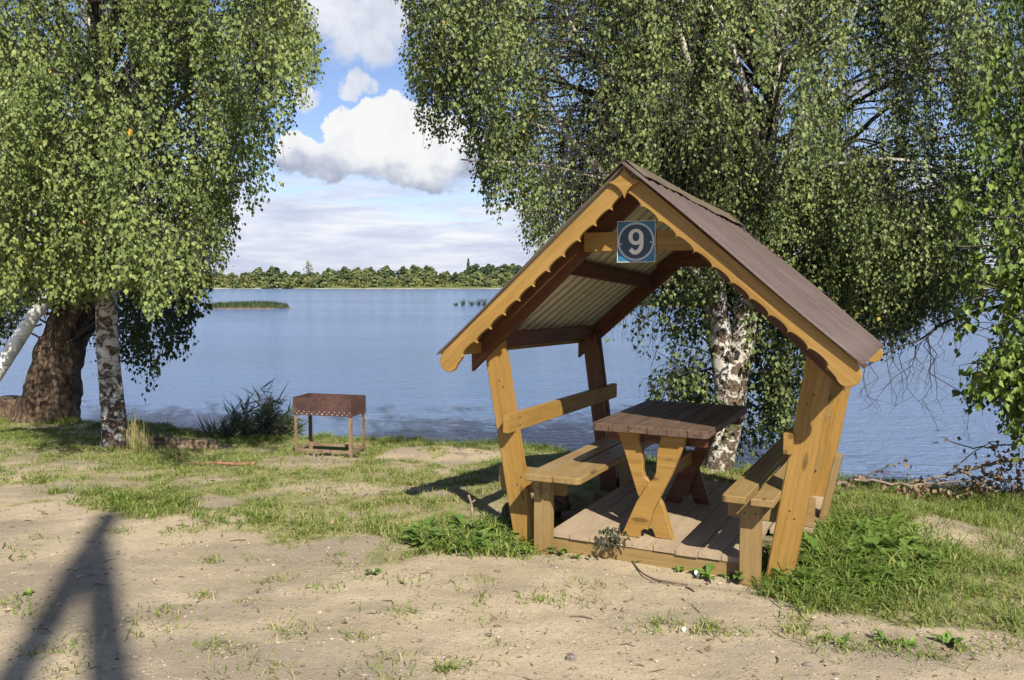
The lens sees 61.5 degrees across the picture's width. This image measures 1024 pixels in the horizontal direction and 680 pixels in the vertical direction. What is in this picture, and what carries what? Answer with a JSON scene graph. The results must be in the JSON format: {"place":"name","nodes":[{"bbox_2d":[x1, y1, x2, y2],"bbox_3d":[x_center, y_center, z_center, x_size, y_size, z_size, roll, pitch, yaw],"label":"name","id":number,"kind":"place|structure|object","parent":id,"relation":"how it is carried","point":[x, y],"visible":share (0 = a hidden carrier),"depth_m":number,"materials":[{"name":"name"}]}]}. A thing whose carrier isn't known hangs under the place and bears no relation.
{"place":"outdoors","nodes":[
{"label":"outdoors","id":0,"kind":"place"},
{"bbox_2d":[0,421,1023,679],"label":"ground","id":1,"kind":"structure","parent":0,"point":[556,623],"depth_m":4.33,"materials":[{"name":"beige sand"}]},
{"bbox_2d":[0,162,131,381],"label":"leaning birch","id":2,"kind":"object","parent":1,"relation":"on","point":[13,346],"visible":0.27,"depth_m":9.63,"materials":[{"name":"white plant"}]},
{"bbox_2d":[0,41,240,423],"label":"old leaning tree","id":3,"kind":"object","parent":1,"relation":"on","point":[53,386],"visible":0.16,"depth_m":11.61,"materials":[{"name":"green plant"}]},
{"bbox_2d":[121,408,151,450],"bbox_3d":[-3.887,0.912,8.881,0.458,0.479,0.316,2,5,33],"label":"dry grass tuft","id":4,"kind":"object","parent":1,"relation":"on","point":[137,443],"visible":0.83,"depth_m":8.86,"materials":[{"name":"yellow plant"}]},
{"bbox_2d":[0,0,329,448],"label":"birch tree","id":5,"kind":"object","parent":1,"relation":"on","point":[78,249],"visible":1,"depth_m":6.96,"materials":[{"name":"green plant"}]},
{"bbox_2d":[143,436,218,449],"bbox_3d":[-3.673,1.146,9.530,0.793,0.110,0.090,5,2,-17],"label":"log","id":6,"kind":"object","parent":1,"relation":"on","point":[170,442],"depth_m":9.50,"materials":[{"name":"brown wood"}]},
{"bbox_2d":[187,462,255,465],"bbox_3d":[-2.610,1.098,7.692,0.721,0.069,0.045,1,4,18],"label":"dead stick","id":7,"kind":"object","parent":1,"relation":"on","point":[229,463],"visible":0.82,"depth_m":7.66,"materials":[{"name":"brown wood"}]},
{"bbox_2d":[189,379,315,439],"bbox_3d":[-3.242,1.023,10.748,1.757,1.170,1.285,0,4,0],"label":"reed clump","id":8,"kind":"object","parent":1,"relation":"on","point":[242,423],"visible":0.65,"depth_m":10.62,"materials":[{"name":"green plant"}]},
{"bbox_2d":[293,393,365,457],"bbox_3d":[-1.875,0.910,8.861,0.650,0.670,0.342,1,4,15],"label":"brazier grill","id":9,"kind":"object","parent":1,"relation":"on","point":[349,406],"visible":0.92,"depth_m":8.73,"materials":[{"name":"brown metal"}]},
{"bbox_2d":[309,453,359,457],"bbox_3d":[-1.812,1.168,8.750,0.550,0.046,0.205,1,4,7],"label":"charred wood","id":10,"kind":"object","parent":1,"relation":"on","point":[330,454],"visible":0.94,"depth_m":8.74,"materials":[{"name":"black wood"}]},
{"bbox_2d":[404,512,437,537],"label":"broadleaf weed","id":11,"kind":"object","parent":1,"relation":"on","point":[428,520],"visible":0.53,"depth_m":5.47,"materials":[{"name":"green plant"}]},
{"bbox_2d":[399,526,445,542],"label":"broadleaf weed","id":12,"kind":"object","parent":1,"relation":"on","point":[410,534],"visible":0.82,"depth_m":5.23,"materials":[{"name":"green plant"}]},
{"bbox_2d":[409,537,439,549],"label":"broadleaf weed","id":13,"kind":"object","parent":1,"relation":"on","point":[417,541],"visible":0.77,"depth_m":5.17,"materials":[{"name":"green plant"}]},
{"bbox_2d":[448,536,485,550],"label":"broadleaf weed","id":14,"kind":"object","parent":1,"relation":"on","point":[477,542],"visible":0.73,"depth_m":5.13,"materials":[{"name":"green plant"}]},
{"bbox_2d":[446,510,489,529],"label":"broadleaf weed","id":15,"kind":"object","parent":1,"relation":"on","point":[459,519],"visible":0.73,"depth_m":5.53,"materials":[{"name":"green plant"}]},
{"bbox_2d":[453,537,486,550],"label":"broadleaf weed","id":16,"kind":"object","parent":1,"relation":"on","point":[469,544],"visible":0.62,"depth_m":5.12,"materials":[{"name":"green plant"}]},
{"bbox_2d":[467,495,474,524],"bbox_3d":[-0.266,1.145,5.668,0.057,0.258,0.022,1,4,8],"label":"wooden stake","id":17,"kind":"object","parent":1,"relation":"on","point":[471,506],"visible":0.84,"depth_m":5.66,"materials":[{"name":"brown wood"}]},
{"bbox_2d":[472,528,497,539],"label":"broadleaf weed","id":18,"kind":"object","parent":1,"relation":"on","point":[481,533],"visible":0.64,"depth_m":5.27,"materials":[{"name":"green plant"}]},
{"bbox_2d":[0,440,1002,679],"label":"twig litter","id":19,"kind":"object","parent":1,"relation":"on","point":[777,661],"visible":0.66,"depth_m":4.41,"materials":[{"name":"brown wood"}]},
{"bbox_2d":[0,415,1023,679],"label":"grass","id":20,"kind":"structure","parent":1,"relation":"on","point":[840,567],"depth_m":5.64,"materials":[{"name":"green plant"}]},
{"bbox_2d":[516,545,534,551],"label":"broadleaf weed","id":21,"kind":"object","parent":1,"relation":"on","point":[524,549],"visible":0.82,"depth_m":5.23,"materials":[{"name":"green plant"}]},
{"bbox_2d":[501,495,570,523],"bbox_3d":[0.174,1.154,5.880,0.493,0.179,0.178,-3,5,-36],"label":"cut log","id":22,"kind":"object","parent":1,"relation":"on","point":[561,503],"visible":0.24,"depth_m":5.91,"materials":[{"name":"brown wood"}]},
{"bbox_2d":[546,545,570,553],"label":"broadleaf weed","id":23,"kind":"object","parent":1,"relation":"on","point":[563,550],"visible":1,"depth_m":5.22,"materials":[{"name":"green plant"}]},
{"bbox_2d":[565,653,576,660],"bbox_3d":[0.250,1.347,3.654,0.050,0.032,0.051,0,4,0],"label":"stone","id":24,"kind":"object","parent":1,"relation":"on","point":[570,656],"visible":1,"depth_m":3.64,"materials":[{"name":"beige stone"}]},
{"bbox_2d":[499,431,653,554],"bbox_3d":[0.529,1.024,6.015,0.677,0.585,2.012,2,4,27],"label":"bench","id":25,"kind":"object","parent":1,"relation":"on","point":[550,480],"visible":0.67,"depth_m":5.25,"materials":[{"name":"brown wood"}]},
{"bbox_2d":[592,527,630,550],"bbox_3d":[0.581,1.173,5.063,0.225,0.141,0.154,0,4,0],"label":"wilted plant","id":26,"kind":"object","parent":1,"relation":"on","point":[614,541],"visible":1,"depth_m":5.05,"materials":[{"name":"grey plant"}]},
{"bbox_2d":[436,160,882,582],"bbox_3d":[1.149,0.215,5.769,2.441,2.515,2.475,2,4,27],"label":"picnic shelter","id":27,"kind":"object","parent":1,"relation":"on","point":[622,243],"visible":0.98,"depth_m":5.18,"materials":[{"name":"orange wood"}]},
{"bbox_2d":[593,400,746,539],"bbox_3d":[1.041,0.814,5.537,0.703,0.684,1.144,2,4,27],"label":"picnic table","id":28,"kind":"object","parent":27,"relation":"on","point":[673,429],"visible":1,"depth_m":5.17,"materials":[{"name":"orange wood"}]},
{"bbox_2d":[632,561,687,585],"bbox_3d":[0.741,1.289,4.900,0.120,0.072,0.847,-1,4,-18],"label":"root strand","id":29,"kind":"object","parent":1,"relation":"on","point":[658,579],"visible":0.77,"depth_m":4.60},
{"bbox_2d":[693,563,714,580],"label":"broadleaf weed","id":30,"kind":"object","parent":1,"relation":"on","point":[709,567],"visible":1,"depth_m":4.82,"materials":[{"name":"green plant"}]},
{"bbox_2d":[394,0,1023,471],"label":"birch tree","id":31,"kind":"object","parent":1,"relation":"on","point":[680,106],"visible":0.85,"depth_m":7.20,"materials":[{"name":"green plant"}]},
{"bbox_2d":[605,266,812,465],"bbox_3d":[2.003,0.584,8.520,2.285,3.316,2.429,0,4,0],"label":"birch sucker","id":32,"kind":"object","parent":1,"relation":"on","point":[778,400],"visible":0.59,"depth_m":8.14,"materials":[{"name":"green plant"}]},
{"bbox_2d":[731,570,744,580],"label":"broadleaf weed","id":33,"kind":"object","parent":1,"relation":"on","point":[736,575],"visible":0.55,"depth_m":4.69,"materials":[{"name":"green plant"}]},
{"bbox_2d":[722,437,819,587],"bbox_3d":[1.746,1.065,5.408,0.469,0.585,2.012,2,4,27],"label":"bench","id":34,"kind":"object","parent":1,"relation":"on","point":[751,506],"visible":0.58,"depth_m":4.68,"materials":[{"name":"brown wood"}]},
{"bbox_2d":[792,568,835,583],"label":"broadleaf weed","id":35,"kind":"object","parent":1,"relation":"on","point":[801,573],"visible":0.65,"depth_m":4.47,"materials":[{"name":"green plant"}]},
{"bbox_2d":[799,531,845,559],"bbox_3d":[1.735,1.202,4.901,0.205,0.122,0.338,-2,4,-25],"label":"broadleaf weed","id":36,"kind":"object","parent":1,"relation":"on","point":[810,539],"visible":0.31,"depth_m":4.98,"materials":[{"name":"green plant"}]},
{"bbox_2d":[833,632,850,647],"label":"broadleaf weed","id":37,"kind":"object","parent":1,"relation":"on","point":[844,639],"visible":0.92,"depth_m":3.84,"materials":[{"name":"green plant"}]},
{"bbox_2d":[822,516,868,527],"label":"broadleaf weed","id":38,"kind":"object","parent":1,"relation":"on","point":[854,520],"visible":0.32,"depth_m":5.48,"materials":[{"name":"green plant"}]},
{"bbox_2d":[830,543,865,558],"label":"broadleaf weed","id":39,"kind":"object","parent":1,"relation":"on","point":[851,546],"visible":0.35,"depth_m":4.85,"materials":[{"name":"green plant"}]},
{"bbox_2d":[847,523,881,539],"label":"broadleaf weed","id":40,"kind":"object","parent":1,"relation":"on","point":[871,529],"visible":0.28,"depth_m":5.29,"materials":[{"name":"green plant"}]},
{"bbox_2d":[850,525,882,537],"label":"broadleaf weed","id":41,"kind":"object","parent":1,"relation":"on","point":[861,529],"visible":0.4,"depth_m":5.22,"materials":[{"name":"green plant"}]},
{"bbox_2d":[867,530,878,549],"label":"broadleaf weed","id":42,"kind":"object","parent":1,"relation":"on","point":[870,534],"visible":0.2,"depth_m":5.11,"materials":[{"name":"green plant"}]},
{"bbox_2d":[856,565,892,579],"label":"broadleaf weed","id":43,"kind":"object","parent":1,"relation":"on","point":[866,570],"visible":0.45,"depth_m":4.51,"materials":[{"name":"green plant"}]},
{"bbox_2d":[864,549,885,560],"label":"broadleaf weed","id":44,"kind":"object","parent":1,"relation":"on","point":[871,552],"visible":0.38,"depth_m":4.83,"materials":[{"name":"green plant"}]},
{"bbox_2d":[853,569,900,581],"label":"broadleaf weed","id":45,"kind":"object","parent":1,"relation":"on","point":[886,572],"visible":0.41,"depth_m":4.51,"materials":[{"name":"green plant"}]},
{"bbox_2d":[859,534,912,561],"bbox_3d":[2.119,1.209,4.842,0.365,0.132,0.222,4,5,44],"label":"broadleaf weed","id":46,"kind":"object","parent":1,"relation":"on","point":[867,540],"visible":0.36,"depth_m":4.95,"materials":[{"name":"green plant"}]},
{"bbox_2d":[872,627,901,643],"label":"broadleaf weed","id":47,"kind":"object","parent":1,"relation":"on","point":[881,636],"visible":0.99,"depth_m":3.83,"materials":[{"name":"green plant"}]},
{"bbox_2d":[865,510,909,531],"bbox_3d":[2.364,1.159,5.491,0.344,0.124,0.209,-3,5,-38],"label":"broadleaf weed","id":48,"kind":"object","parent":1,"relation":"on","point":[896,517],"visible":0.42,"depth_m":5.50,"materials":[{"name":"green plant"}]},
{"bbox_2d":[888,542,909,564],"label":"broadleaf weed","id":49,"kind":"object","parent":1,"relation":"on","point":[901,548],"visible":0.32,"depth_m":4.88,"materials":[{"name":"green plant"}]},
{"bbox_2d":[877,564,921,585],"bbox_3d":[2.025,1.245,4.483,0.258,0.093,0.157,2,5,31],"label":"broadleaf weed","id":50,"kind":"object","parent":1,"relation":"on","point":[888,568],"visible":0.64,"depth_m":4.49,"materials":[{"name":"green plant"}]},
{"bbox_2d":[875,532,923,545],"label":"broadleaf weed","id":51,"kind":"object","parent":1,"relation":"on","point":[913,539],"visible":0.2,"depth_m":5.07,"materials":[{"name":"green plant"}]},
{"bbox_2d":[882,526,920,536],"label":"broadleaf weed","id":52,"kind":"object","parent":1,"relation":"on","point":[902,528],"visible":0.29,"depth_m":5.35,"materials":[{"name":"green plant"}]},
{"bbox_2d":[875,536,928,552],"bbox_3d":[2.291,1.185,5.011,0.277,0.165,0.456,2,4,29],"label":"broadleaf weed","id":53,"kind":"object","parent":1,"relation":"on","point":[892,543],"visible":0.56,"depth_m":4.94,"materials":[{"name":"green plant"}]},
{"bbox_2d":[898,637,918,646],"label":"broadleaf weed","id":54,"kind":"object","parent":1,"relation":"on","point":[911,641],"visible":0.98,"depth_m":3.81,"materials":[{"name":"green plant"}]},
{"bbox_2d":[892,561,927,581],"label":"broadleaf weed","id":55,"kind":"object","parent":1,"relation":"on","point":[899,563],"visible":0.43,"depth_m":4.63,"materials":[{"name":"green plant"}]},
{"bbox_2d":[908,548,939,563],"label":"broadleaf weed","id":56,"kind":"object","parent":1,"relation":"on","point":[926,555],"visible":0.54,"depth_m":4.78,"materials":[{"name":"green plant"}]},
{"bbox_2d":[857,0,1023,463],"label":"bird cherry tree","id":57,"kind":"object","parent":1,"relation":"on","point":[995,378],"visible":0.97,"depth_m":6.40,"materials":[{"name":"green plant"}]},
{"bbox_2d":[928,630,964,645],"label":"broadleaf weed","id":58,"kind":"object","parent":1,"relation":"on","point":[947,634],"visible":1,"depth_m":3.82,"materials":[{"name":"green plant"}]},
{"bbox_2d":[0,289,1023,490],"bbox_3d":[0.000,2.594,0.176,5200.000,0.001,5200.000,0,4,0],"label":"lake water","id":59,"kind":"structure","parent":0,"point":[380,349],"depth_m":23.41,"materials":[{"name":"blue liquid"}]},
{"bbox_2d":[207,306,290,308],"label":"islet","id":60,"kind":"object","parent":59,"relation":"in","point":[250,308],"visible":0.24,"depth_m":82.59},
{"bbox_2d":[203,301,288,307],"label":"reeds","id":61,"kind":"object","parent":60,"relation":"on","point":[253,304],"visible":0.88,"depth_m":82.81,"materials":[{"name":"green plant"}]},
{"bbox_2d":[2,0,1023,278],"label":"sky","id":62,"kind":"structure","parent":0,"point":[363,190],"materials":[{"name":"blue"}]},
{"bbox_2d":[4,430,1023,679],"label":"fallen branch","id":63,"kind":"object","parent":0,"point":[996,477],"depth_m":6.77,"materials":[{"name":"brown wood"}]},
{"bbox_2d":[124,282,1006,288],"bbox_3d":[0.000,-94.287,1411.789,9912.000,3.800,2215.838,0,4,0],"label":"shore","id":64,"kind":"structure","parent":0,"point":[451,286],"depth_m":319.75,"materials":[{"name":"beige soil"}]},
{"bbox_2d":[219,278,230,287],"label":"willow shrub","id":65,"kind":"object","parent":64,"relation":"on","point":[225,281],"visible":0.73,"depth_m":322.61,"materials":[{"name":"green plant"}]},
{"bbox_2d":[226,274,237,282],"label":"broadleaf tree","id":66,"kind":"object","parent":64,"relation":"on","point":[231,277],"visible":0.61,"depth_m":333.99,"materials":[{"name":"green plant"}]},
{"bbox_2d":[230,279,241,287],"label":"willow shrub","id":67,"kind":"object","parent":64,"relation":"on","point":[235,284],"visible":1,"depth_m":320.08,"materials":[{"name":"green plant"}]},
{"bbox_2d":[240,277,254,287],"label":"willow shrub","id":68,"kind":"object","parent":64,"relation":"on","point":[248,282],"visible":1,"depth_m":320.85,"materials":[{"name":"green plant"}]},
{"bbox_2d":[249,272,258,282],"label":"broadleaf tree","id":69,"kind":"object","parent":64,"relation":"on","point":[255,277],"visible":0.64,"depth_m":344.05,"materials":[{"name":"green plant"}]},
{"bbox_2d":[255,276,268,285],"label":"willow shrub","id":70,"kind":"object","parent":64,"relation":"on","point":[261,280],"visible":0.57,"depth_m":326.85,"materials":[{"name":"green plant"}]},
{"bbox_2d":[263,266,283,279],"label":"dense tree","id":71,"kind":"object","parent":64,"relation":"on","point":[272,271],"visible":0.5,"depth_m":334.04,"materials":[{"name":"green plant"}]},
{"bbox_2d":[267,274,281,288],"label":"willow shrub","id":72,"kind":"object","parent":64,"relation":"on","point":[274,281],"visible":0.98,"depth_m":322.31,"materials":[{"name":"green plant"}]},
{"bbox_2d":[279,277,294,288],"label":"willow shrub","id":73,"kind":"object","parent":64,"relation":"on","point":[286,282],"visible":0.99,"depth_m":319.53,"materials":[{"name":"green plant"}]},
{"bbox_2d":[294,274,305,283],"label":"broadleaf tree","id":74,"kind":"object","parent":64,"relation":"on","point":[299,277],"visible":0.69,"depth_m":333.71,"materials":[{"name":"green plant"}]},
{"bbox_2d":[302,277,314,287],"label":"willow shrub","id":75,"kind":"object","parent":64,"relation":"on","point":[307,281],"visible":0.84,"depth_m":323.15,"materials":[{"name":"green plant"}]},
{"bbox_2d":[310,274,327,287],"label":"willow shrub","id":76,"kind":"object","parent":64,"relation":"on","point":[319,281],"visible":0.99,"depth_m":320.41,"materials":[{"name":"green plant"}]},
{"bbox_2d":[322,270,339,284],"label":"broadleaf tree","id":77,"kind":"object","parent":64,"relation":"on","point":[327,275],"visible":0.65,"depth_m":327.56,"materials":[{"name":"green plant"}]},
{"bbox_2d":[330,274,341,284],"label":"willow shrub","id":78,"kind":"object","parent":64,"relation":"on","point":[338,279],"visible":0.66,"depth_m":328.59,"materials":[{"name":"green plant"}]},
{"bbox_2d":[336,270,345,279],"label":"dense tree","id":79,"kind":"object","parent":64,"relation":"on","point":[341,274],"visible":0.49,"depth_m":345.17,"materials":[{"name":"green plant"}]},
{"bbox_2d":[345,268,358,280],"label":"broadleaf tree","id":80,"kind":"object","parent":64,"relation":"on","point":[351,273],"visible":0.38,"depth_m":345.31,"materials":[{"name":"green plant"}]},
{"bbox_2d":[349,279,360,287],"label":"willow shrub","id":81,"kind":"object","parent":64,"relation":"on","point":[355,283],"visible":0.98,"depth_m":321.17,"materials":[{"name":"green plant"}]},
{"bbox_2d":[349,274,363,283],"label":"willow shrub","id":82,"kind":"object","parent":64,"relation":"on","point":[359,278],"visible":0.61,"depth_m":331.09,"materials":[{"name":"green plant"}]},
{"bbox_2d":[368,275,382,286],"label":"willow shrub","id":83,"kind":"object","parent":64,"relation":"on","point":[375,280],"visible":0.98,"depth_m":319.83,"materials":[{"name":"green plant"}]},
{"bbox_2d":[377,265,394,277],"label":"broadleaf tree","id":84,"kind":"object","parent":64,"relation":"on","point":[385,269],"visible":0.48,"depth_m":358.41,"materials":[{"name":"green plant"}]},
{"bbox_2d":[379,277,392,286],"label":"willow shrub","id":85,"kind":"object","parent":64,"relation":"on","point":[386,282],"visible":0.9,"depth_m":320.74,"materials":[{"name":"green plant"}]},
{"bbox_2d":[385,269,395,277],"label":"dense tree","id":86,"kind":"object","parent":64,"relation":"on","point":[390,272],"visible":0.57,"depth_m":346.03,"materials":[{"name":"green plant"}]},
{"bbox_2d":[389,276,399,286],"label":"willow shrub","id":87,"kind":"object","parent":64,"relation":"on","point":[393,282],"visible":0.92,"depth_m":322.23,"materials":[{"name":"green plant"}]},
{"bbox_2d":[396,266,409,278],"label":"dense tree","id":88,"kind":"object","parent":64,"relation":"on","point":[402,270],"visible":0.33,"depth_m":350.75,"materials":[{"name":"green plant"}]},
{"bbox_2d":[401,275,416,286],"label":"willow shrub","id":89,"kind":"object","parent":64,"relation":"on","point":[409,281],"visible":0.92,"depth_m":319.31,"materials":[{"name":"green plant"}]},
{"bbox_2d":[411,269,426,282],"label":"broadleaf tree","id":90,"kind":"object","parent":64,"relation":"on","point":[420,273],"visible":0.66,"depth_m":339.73,"materials":[{"name":"green plant"}]},
{"bbox_2d":[424,278,435,286],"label":"willow shrub","id":91,"kind":"object","parent":64,"relation":"on","point":[429,282],"visible":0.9,"depth_m":320.87,"materials":[{"name":"green plant"}]},
{"bbox_2d":[422,265,437,282],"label":"broadleaf tree","id":92,"kind":"object","parent":64,"relation":"on","point":[426,268],"visible":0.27,"depth_m":351.32,"materials":[{"name":"green plant"}]},
{"bbox_2d":[430,274,439,283],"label":"broadleaf tree","id":93,"kind":"object","parent":64,"relation":"on","point":[434,278],"visible":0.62,"depth_m":328.33,"materials":[{"name":"green plant"}]},
{"bbox_2d":[439,274,451,283],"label":"broadleaf tree","id":94,"kind":"object","parent":64,"relation":"on","point":[443,277],"visible":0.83,"depth_m":330.95,"materials":[{"name":"green plant"}]},
{"bbox_2d":[450,272,460,283],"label":"dense tree","id":95,"kind":"object","parent":64,"relation":"on","point":[454,275],"visible":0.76,"depth_m":338.16,"materials":[{"name":"green plant"}]},
{"bbox_2d":[464,274,478,286],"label":"willow shrub","id":96,"kind":"object","parent":64,"relation":"on","point":[470,280],"visible":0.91,"depth_m":322.07,"materials":[{"name":"green plant"}]},
{"bbox_2d":[467,263,479,274],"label":"dense tree","id":97,"kind":"object","parent":64,"relation":"on","point":[472,268],"visible":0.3,"depth_m":353.26,"materials":[{"name":"green plant"}]},
{"bbox_2d":[475,275,488,286],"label":"willow shrub","id":98,"kind":"object","parent":64,"relation":"on","point":[482,281],"visible":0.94,"depth_m":322.86,"materials":[{"name":"green plant"}]},
{"bbox_2d":[476,266,488,275],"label":"dense tree","id":99,"kind":"object","parent":64,"relation":"on","point":[482,269],"visible":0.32,"depth_m":338.22,"materials":[{"name":"green plant"}]},
{"bbox_2d":[487,271,501,283],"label":"broadleaf tree","id":100,"kind":"object","parent":64,"relation":"on","point":[495,276],"visible":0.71,"depth_m":334.19,"materials":[{"name":"green plant"}]},
{"bbox_2d":[498,263,514,274],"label":"broadleaf tree","id":101,"kind":"object","parent":64,"relation":"on","point":[504,267],"visible":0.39,"depth_m":343.13,"materials":[{"name":"green plant"}]},
{"bbox_2d":[499,271,513,283],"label":"broadleaf tree","id":102,"kind":"object","parent":64,"relation":"on","point":[506,274],"visible":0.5,"depth_m":327.78,"materials":[{"name":"green plant"}]},
{"bbox_2d":[640,293,697,304],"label":"reeds","id":103,"kind":"object","parent":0,"point":[649,298],"visible":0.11,"depth_m":90.69,"materials":[{"name":"green plant"}]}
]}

